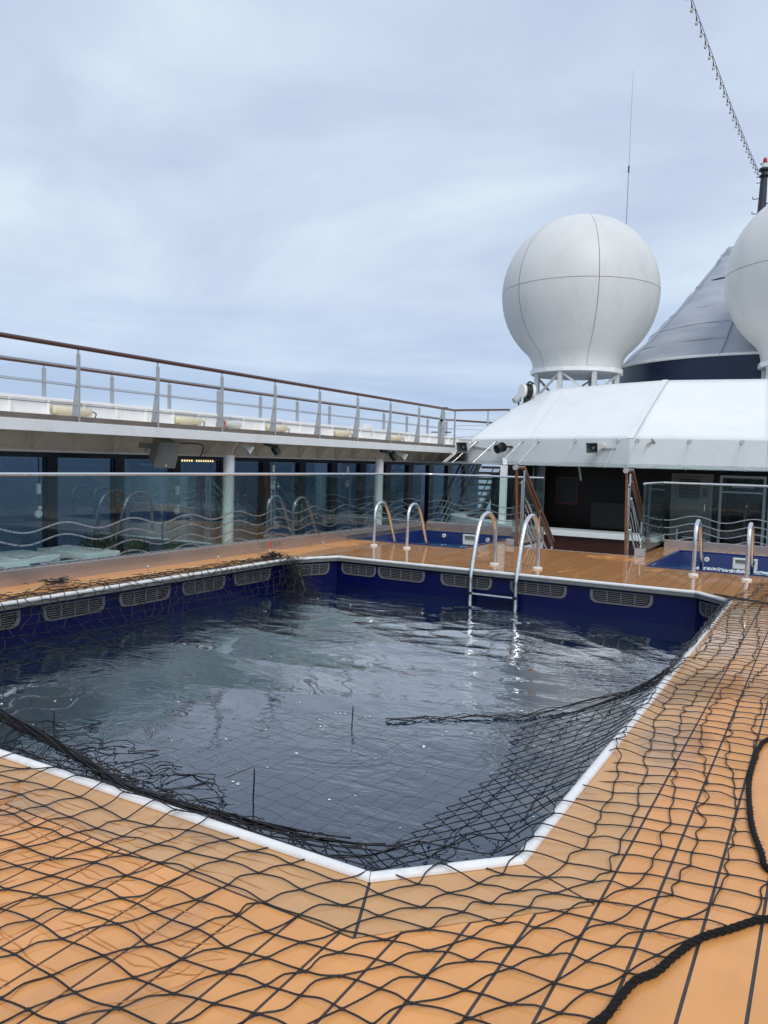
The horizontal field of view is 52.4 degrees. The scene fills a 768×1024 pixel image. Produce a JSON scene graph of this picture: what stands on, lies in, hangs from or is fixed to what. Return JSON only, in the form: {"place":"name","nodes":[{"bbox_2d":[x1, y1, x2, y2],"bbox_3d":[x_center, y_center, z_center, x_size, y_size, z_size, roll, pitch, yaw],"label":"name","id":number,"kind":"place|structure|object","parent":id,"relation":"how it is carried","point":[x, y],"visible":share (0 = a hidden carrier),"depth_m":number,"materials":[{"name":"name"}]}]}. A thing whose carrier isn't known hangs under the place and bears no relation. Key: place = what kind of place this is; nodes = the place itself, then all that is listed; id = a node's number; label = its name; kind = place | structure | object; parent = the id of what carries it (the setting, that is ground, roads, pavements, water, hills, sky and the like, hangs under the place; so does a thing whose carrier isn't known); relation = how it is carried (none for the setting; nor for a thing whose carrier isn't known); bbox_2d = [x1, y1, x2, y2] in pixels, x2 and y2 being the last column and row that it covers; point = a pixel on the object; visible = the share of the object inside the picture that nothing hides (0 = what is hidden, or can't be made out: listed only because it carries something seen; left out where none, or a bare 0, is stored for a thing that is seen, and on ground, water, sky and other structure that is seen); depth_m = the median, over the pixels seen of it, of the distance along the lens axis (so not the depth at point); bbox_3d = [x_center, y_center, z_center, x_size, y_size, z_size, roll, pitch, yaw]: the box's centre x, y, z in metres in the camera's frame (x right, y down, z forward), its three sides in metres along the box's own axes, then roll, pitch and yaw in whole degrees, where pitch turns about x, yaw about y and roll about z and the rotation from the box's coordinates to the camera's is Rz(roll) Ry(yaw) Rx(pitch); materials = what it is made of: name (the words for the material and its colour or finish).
{"place":"outdoors","nodes":[
{"label":"outdoors","id":0,"kind":"place"},
{"bbox_2d":[94,458,499,509],"bbox_3d":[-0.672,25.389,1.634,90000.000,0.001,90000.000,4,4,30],"label":"sea","id":1,"kind":"structure","parent":0,"point":[485,481],"depth_m":1167.45,"materials":[{"name":"liquid"}]},
{"bbox_2d":[362,424,373,438],"bbox_3d":[-0.433,-2.103,21.079,0.174,0.513,0.334,4,4,30],"label":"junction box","id":2,"kind":"object","parent":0,"point":[367,426],"visible":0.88,"depth_m":21.02,"materials":[{"name":"white paint"}]},
{"bbox_2d":[0,0,767,467],"label":"sky","id":3,"kind":"structure","parent":0,"point":[335,194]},
{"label":"lower deck","id":4,"kind":"structure","parent":0,"visible":0},
{"bbox_2d":[0,558,29,568],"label":"side table","id":5,"kind":"object","parent":4,"relation":"on","point":[7,563],"visible":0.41,"depth_m":11.05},
{"bbox_2d":[0,550,59,563],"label":"side table","id":6,"kind":"object","parent":4,"relation":"on","point":[45,557],"visible":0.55,"depth_m":11.73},
{"bbox_2d":[40,558,90,563],"bbox_3d":[-4.566,1.135,11.488,0.360,0.820,0.870,4,4,30],"label":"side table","id":7,"kind":"object","parent":4,"relation":"on","point":[66,560],"visible":0.15,"depth_m":11.53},
{"bbox_2d":[37,546,119,559],"bbox_3d":[-4.927,1.033,12.569,1.190,0.865,0.650,4,4,30],"label":"side table","id":8,"kind":"object","parent":4,"relation":"on","point":[72,552],"visible":0.41,"depth_m":12.33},
{"bbox_2d":[79,529,116,549],"bbox_3d":[-4.847,0.852,13.214,0.642,1.147,0.626,4,4,30],"label":"shrub","id":9,"kind":"object","parent":4,"relation":"on","point":[105,543],"visible":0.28,"depth_m":13.14,"materials":[{"name":"green plant"}]},
{"bbox_2d":[123,535,147,554],"bbox_3d":[-4.307,0.909,13.632,0.514,1.008,0.533,4,4,30],"label":"shrub","id":10,"kind":"object","parent":4,"relation":"on","point":[137,544],"visible":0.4,"depth_m":13.53,"materials":[{"name":"green plant"}]},
{"bbox_2d":[215,441,238,472],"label":"pillar","id":11,"kind":"structure","parent":4,"relation":"on","point":[228,458],"depth_m":14.66,"materials":[{"name":"white metal"}]},
{"bbox_2d":[0,393,468,462],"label":"deck","id":12,"kind":"structure","parent":11,"relation":"on","point":[33,426],"depth_m":14.09,"materials":[{"name":"white paint"}]},
{"bbox_2d":[50,405,96,417],"bbox_3d":[-5.108,-1.591,12.869,0.145,0.282,0.852,4,4,30],"label":"canister","id":13,"kind":"object","parent":12,"relation":"on","point":[66,410],"visible":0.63,"depth_m":12.69,"materials":[{"name":"white plastic"}]},
{"bbox_2d":[139,437,203,467],"bbox_3d":[-3.584,-1.027,13.437,0.538,0.552,1.124,5,5,43],"label":"loudspeaker","id":14,"kind":"object","parent":12,"relation":"attached to","point":[163,452],"visible":0.97,"depth_m":13.14,"materials":[{"name":"grey plastic"}]},
{"bbox_2d":[174,416,204,425],"bbox_3d":[-3.777,-1.705,15.175,0.145,0.282,0.782,4,4,30],"label":"canister","id":15,"kind":"object","parent":12,"relation":"on","point":[187,420],"visible":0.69,"depth_m":15.05,"materials":[{"name":"white plastic"}]},
{"bbox_2d":[179,458,214,461],"bbox_3d":[-3.696,-1.026,15.484,0.032,0.063,1.000,4,4,30],"label":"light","id":16,"kind":"object","parent":12,"relation":"hanging from","point":[198,460],"visible":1,"depth_m":15.51,"materials":[{"name":"yellow plastic"}]},
{"bbox_2d":[223,420,241,428],"bbox_3d":[-3.193,-1.806,16.113,0.193,0.227,0.603,4,4,30],"label":"canister","id":17,"kind":"object","parent":12,"relation":"attached to","point":[236,424],"visible":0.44,"depth_m":16.17,"materials":[{"name":"white plastic"}]},
{"bbox_2d":[237,442,253,453],"bbox_3d":[-2.654,-1.244,14.779,0.353,0.280,0.214,0,4,-25],"label":"horn speaker","id":18,"kind":"object","parent":12,"relation":"attached to","point":[248,449],"visible":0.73,"depth_m":14.74},
{"bbox_2d":[0,355,491,435],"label":"railing","id":19,"kind":"object","parent":12,"relation":"on","point":[170,395],"visible":0.73,"depth_m":15.71,"materials":[{"name":"grey metal"}]},
{"bbox_2d":[0,332,509,446],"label":"railing","id":20,"kind":"object","parent":12,"relation":"on","point":[155,413],"visible":0.91,"depth_m":13.89,"materials":[{"name":"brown metal"}]},
{"bbox_2d":[263,443,280,454],"bbox_3d":[-2.204,-1.247,15.379,0.200,0.262,0.438,4,4,30],"label":"spotlight","id":21,"kind":"object","parent":12,"relation":"attached to","point":[275,450],"visible":0.99,"depth_m":15.41,"materials":[{"name":"black plastic"}]},
{"bbox_2d":[266,424,289,431],"bbox_3d":[-2.387,-1.823,17.586,0.145,0.282,0.792,4,4,30],"label":"canister","id":22,"kind":"object","parent":12,"relation":"on","point":[282,428],"visible":0.59,"depth_m":17.56,"materials":[{"name":"white plastic"}]},
{"bbox_2d":[334,430,351,436],"bbox_3d":[-1.037,-1.938,19.927,0.145,0.282,0.782,4,4,30],"label":"canister","id":23,"kind":"object","parent":12,"relation":"on","point":[342,433],"visible":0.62,"depth_m":19.77,"materials":[{"name":"white plastic"}]},
{"bbox_2d":[380,449,397,460],"bbox_3d":[0.127,-1.405,19.421,0.242,0.293,0.670,4,4,30],"label":"spotlight","id":24,"kind":"object","parent":12,"relation":"attached to","point":[393,456],"visible":0.99,"depth_m":19.53,"materials":[{"name":"black plastic"}]},
{"bbox_2d":[391,435,403,440],"bbox_3d":[0.353,-2.056,22.337,0.145,0.282,0.812,4,4,30],"label":"bulwark lamp","id":25,"kind":"object","parent":12,"relation":"on","point":[396,437],"visible":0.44,"depth_m":22.26,"materials":[{"name":"plastic"}]},
{"bbox_2d":[392,450,407,459],"bbox_3d":[0.392,-1.479,20.076,0.404,0.296,0.242,1,4,-15],"label":"horn speaker","id":26,"kind":"object","parent":12,"relation":"attached to","point":[402,456],"visible":0.7,"depth_m":20.02},
{"bbox_2d":[431,407,450,443],"bbox_3d":[1.607,-2.411,22.037,0.602,1.105,0.225,3,4,17],"label":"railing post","id":27,"kind":"object","parent":12,"relation":"on","point":[440,423],"visible":0.59,"depth_m":22.03,"materials":[{"name":"grey metal"}]},
{"bbox_2d":[0,451,478,564],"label":"window wall","id":28,"kind":"structure","parent":4,"relation":"on","point":[97,501],"depth_m":13.86,"materials":[{"name":"blue"}]},
{"bbox_2d":[34,458,41,517],"bbox_3d":[-5.567,-0.390,12.574,0.060,0.975,0.130,4,4,30],"label":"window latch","id":29,"kind":"object","parent":28,"relation":"attached to","point":[38,513],"depth_m":12.57,"materials":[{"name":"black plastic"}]},
{"bbox_2d":[272,462,274,488],"bbox_3d":[-2.527,-0.829,17.824,0.060,0.617,0.130,4,4,30],"label":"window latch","id":30,"kind":"object","parent":28,"relation":"attached to","point":[273,468],"depth_m":17.81,"materials":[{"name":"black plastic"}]},
{"bbox_2d":[368,449,384,472],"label":"pillar","id":31,"kind":"structure","parent":4,"relation":"on","point":[379,462],"depth_m":19.54,"materials":[{"name":"white metal"}]},
{"bbox_2d":[0,537,767,1023],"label":"pool deck","id":32,"kind":"structure","parent":4,"relation":"on","point":[720,979],"depth_m":2.57,"materials":[{"name":"brown wood"}]},
{"bbox_2d":[0,472,544,587],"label":"glass railing","id":33,"kind":"object","parent":32,"relation":"on","point":[194,517],"visible":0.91,"depth_m":11.93,"materials":[{"name":"glass"}]},
{"bbox_2d":[258,539,282,549],"bbox_3d":[-1.779,0.511,12.270,0.012,0.120,0.620,4,4,30],"label":"depth marker","id":34,"kind":"object","parent":33,"relation":"attached to","point":[270,544],"visible":1,"depth_m":12.26,"materials":[{"name":"tile"}]},
{"bbox_2d":[0,555,731,882],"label":"swimming pool","id":35,"kind":"structure","parent":32,"relation":"in","point":[678,609],"depth_m":9.40,"materials":[{"name":"blue tile"}]},
{"bbox_2d":[0,585,702,870],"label":"pool water","id":36,"kind":"structure","parent":35,"relation":"in","point":[378,656],"depth_m":6.06,"materials":[{"name":"liquid"}]},
{"bbox_2d":[0,606,534,827],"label":"foam bubbles","id":37,"kind":"object","parent":36,"relation":"on","point":[423,746],"visible":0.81,"depth_m":5.15},
{"bbox_2d":[370,501,396,545],"bbox_3d":[0.039,0.327,13.812,0.134,1.059,0.973,4,4,30],"label":"grab rail","id":38,"kind":"object","parent":32,"relation":"on","point":[379,503],"visible":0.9,"depth_m":13.50,"materials":[{"name":"silver metal"}]},
{"bbox_2d":[0,587,767,1021],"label":"wet marks","id":39,"kind":"object","parent":32,"relation":"on","point":[14,789],"visible":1,"depth_m":2.55},
{"bbox_2d":[0,550,767,1023],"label":"pool net","id":40,"kind":"object","parent":32,"relation":"on","point":[118,780],"visible":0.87,"depth_m":3.22,"materials":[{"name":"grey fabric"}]},
{"bbox_2d":[403,503,427,548],"bbox_3d":[0.600,0.360,13.524,0.134,1.059,0.973,4,4,30],"label":"grab rail","id":41,"kind":"object","parent":32,"relation":"on","point":[406,546],"visible":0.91,"depth_m":13.19,"materials":[{"name":"silver metal"}]},
{"bbox_2d":[357,530,515,548],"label":"spa pool","id":42,"kind":"structure","parent":32,"relation":"in","point":[450,539],"depth_m":16.20,"materials":[{"name":"tile"}]},
{"bbox_2d":[468,511,541,607],"bbox_3d":[1.677,1.053,10.840,0.788,2.096,0.949,4,4,30],"label":"pool ladder","id":43,"kind":"object","parent":32,"relation":"attached to","point":[471,592],"visible":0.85,"depth_m":10.62,"materials":[{"name":"silver metal"}]},
{"bbox_2d":[688,519,702,575],"bbox_3d":[4.477,0.619,11.093,0.134,1.059,0.973,4,4,30],"label":"grab rail","id":44,"kind":"object","parent":32,"relation":"on","point":[698,528],"visible":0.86,"depth_m":10.74,"materials":[{"name":"silver metal"}]},
{"bbox_2d":[634,482,767,556],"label":"glass railing","id":45,"kind":"object","parent":32,"relation":"on","point":[652,514],"visible":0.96,"depth_m":13.89,"materials":[{"name":"glass"}]},
{"bbox_2d":[646,550,767,614],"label":"spa pool","id":46,"kind":"structure","parent":32,"relation":"in","point":[727,563],"depth_m":13.45,"materials":[{"name":"tile"}]},
{"bbox_2d":[741,522,753,580],"bbox_3d":[5.047,0.657,10.743,0.134,1.059,0.973,4,4,30],"label":"grab rail","id":47,"kind":"object","parent":32,"relation":"on","point":[749,560],"visible":0.89,"depth_m":10.38,"materials":[{"name":"silver metal"}]},
{"bbox_2d":[434,459,499,521],"bbox_3d":[2.802,-0.726,24.141,1.046,3.348,3.484,4,4,30],"label":"stairway","id":48,"kind":"object","parent":4,"relation":"on","point":[468,489],"visible":0.42,"depth_m":24.14,"materials":[{"name":"white paint"}]},
{"bbox_2d":[450,510,511,525],"bbox_3d":[2.773,0.597,21.188,1.975,1.036,5.644,3,4,16],"label":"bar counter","id":49,"kind":"object","parent":4,"relation":"on","point":[465,514],"visible":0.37,"depth_m":20.24,"materials":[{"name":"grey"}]},
{"bbox_2d":[498,458,507,522],"bbox_3d":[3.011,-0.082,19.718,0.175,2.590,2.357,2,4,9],"label":"support post","id":50,"kind":"object","parent":4,"relation":"on","point":[503,487],"visible":0.6,"depth_m":18.56,"materials":[{"name":"white metal"}]},
{"bbox_2d":[513,465,554,548],"bbox_3d":[2.857,0.338,14.800,0.090,2.433,2.340,4,4,30],"label":"stair handrail","id":51,"kind":"object","parent":4,"relation":"on","point":[526,482],"visible":0.63,"depth_m":14.31,"materials":[{"name":"brown wood"}]},
{"bbox_2d":[440,379,767,555],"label":"deckhouse","id":52,"kind":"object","parent":4,"relation":"on","point":[698,426],"visible":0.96,"depth_m":19.14,"materials":[{"name":"white fabric"}]},
{"bbox_2d":[456,440,490,452],"bbox_3d":[2.471,-1.814,21.345,0.692,0.393,0.784,-1,4,-34],"label":"horn speaker","id":53,"kind":"object","parent":52,"relation":"attached to","point":[463,447],"visible":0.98,"depth_m":21.46},
{"bbox_2d":[494,442,512,453],"bbox_3d":[3.127,-1.692,20.589,0.470,0.313,0.269,0,4,-26],"label":"spotlight","id":54,"kind":"object","parent":52,"relation":"attached to","point":[500,447],"visible":1,"depth_m":20.48,"materials":[{"name":"black plastic"}]},
{"bbox_2d":[512,394,521,404],"bbox_3d":[4.252,-3.556,24.963,0.286,0.414,0.253,-1,4,-34],"label":"floodlight","id":55,"kind":"object","parent":52,"relation":"on","point":[516,399],"visible":0.87,"depth_m":24.89,"materials":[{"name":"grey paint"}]},
{"bbox_2d":[518,381,535,402],"bbox_3d":[4.553,-3.802,24.850,0.479,0.734,0.472,1,4,-13],"label":"searchlight","id":56,"kind":"object","parent":52,"relation":"on","point":[527,392],"visible":0.97,"depth_m":24.72,"materials":[{"name":"white metal"}]},
{"bbox_2d":[502,213,660,395],"bbox_3d":[6.367,-6.598,25.467,4.999,5.930,4.999,4,4,30],"label":"radome","id":57,"kind":"object","parent":52,"relation":"on","point":[581,294],"visible":0.98,"depth_m":23.67,"materials":[{"name":"grey plastic"}]},
{"bbox_2d":[586,442,615,453],"bbox_3d":[5.117,-1.516,18.309,0.595,0.296,0.476,0,4,-28],"label":"horn speaker","id":58,"kind":"object","parent":52,"relation":"attached to","point":[593,447],"visible":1,"depth_m":18.36},
{"bbox_2d":[626,83,632,224],"bbox_3d":[8.977,-10.024,28.994,0.065,12.350,0.065,-1,5,-38],"label":"whip antenna","id":59,"kind":"object","parent":52,"relation":"on","point":[628,166],"visible":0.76,"depth_m":28.82,"materials":[{"name":"grey paint"}]},
{"bbox_2d":[619,246,760,382],"bbox_3d":[13.484,-6.489,27.723,10.337,5.800,10.338,4,4,30],"label":"funnel","id":60,"kind":"object","parent":52,"relation":"on","point":[697,335],"visible":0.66,"depth_m":25.30,"materials":[{"name":"blue paint"}]},
{"bbox_2d":[669,473,713,541],"bbox_3d":[7.593,0.205,19.329,0.970,2.310,0.100,4,4,30],"label":"louvred door","id":61,"kind":"structure","parent":52,"relation":"attached to","point":[691,500],"depth_m":19.29,"materials":[{"name":"black"}]},
{"bbox_2d":[717,475,767,545],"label":"glass doors","id":62,"kind":"structure","parent":52,"relation":"attached to","point":[737,503],"depth_m":18.72,"materials":[{"name":"grey paint"}]},
{"bbox_2d":[724,205,767,378],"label":"radome","id":63,"kind":"object","parent":52,"relation":"on","point":[746,285],"visible":1,"depth_m":21.60,"materials":[{"name":"grey plastic"}]},
{"bbox_2d":[751,157,767,214],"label":"mast","id":64,"kind":"object","parent":52,"relation":"on","point":[763,176],"visible":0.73,"depth_m":29.21,"materials":[{"name":"metal"}]},
{"bbox_2d":[690,0,758,177],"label":"string lights","id":65,"kind":"object","parent":64,"relation":"hanging from","point":[717,76],"visible":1,"depth_m":22.25,"materials":[{"name":"black plastic"}]},
{"bbox_2d":[623,468,651,554],"bbox_3d":[4.511,0.442,13.851,0.090,2.433,2.340,4,4,30],"label":"stair handrail","id":66,"kind":"object","parent":4,"relation":"on","point":[632,485],"visible":0.57,"depth_m":13.23,"materials":[{"name":"brown wood"}]},
{"bbox_2d":[676,528,703,540],"bbox_3d":[6.833,0.921,17.468,0.520,1.080,0.420,4,4,30],"label":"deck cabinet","id":67,"kind":"object","parent":4,"relation":"on","point":[689,534],"visible":0.28,"depth_m":17.33,"materials":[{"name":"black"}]}
]}

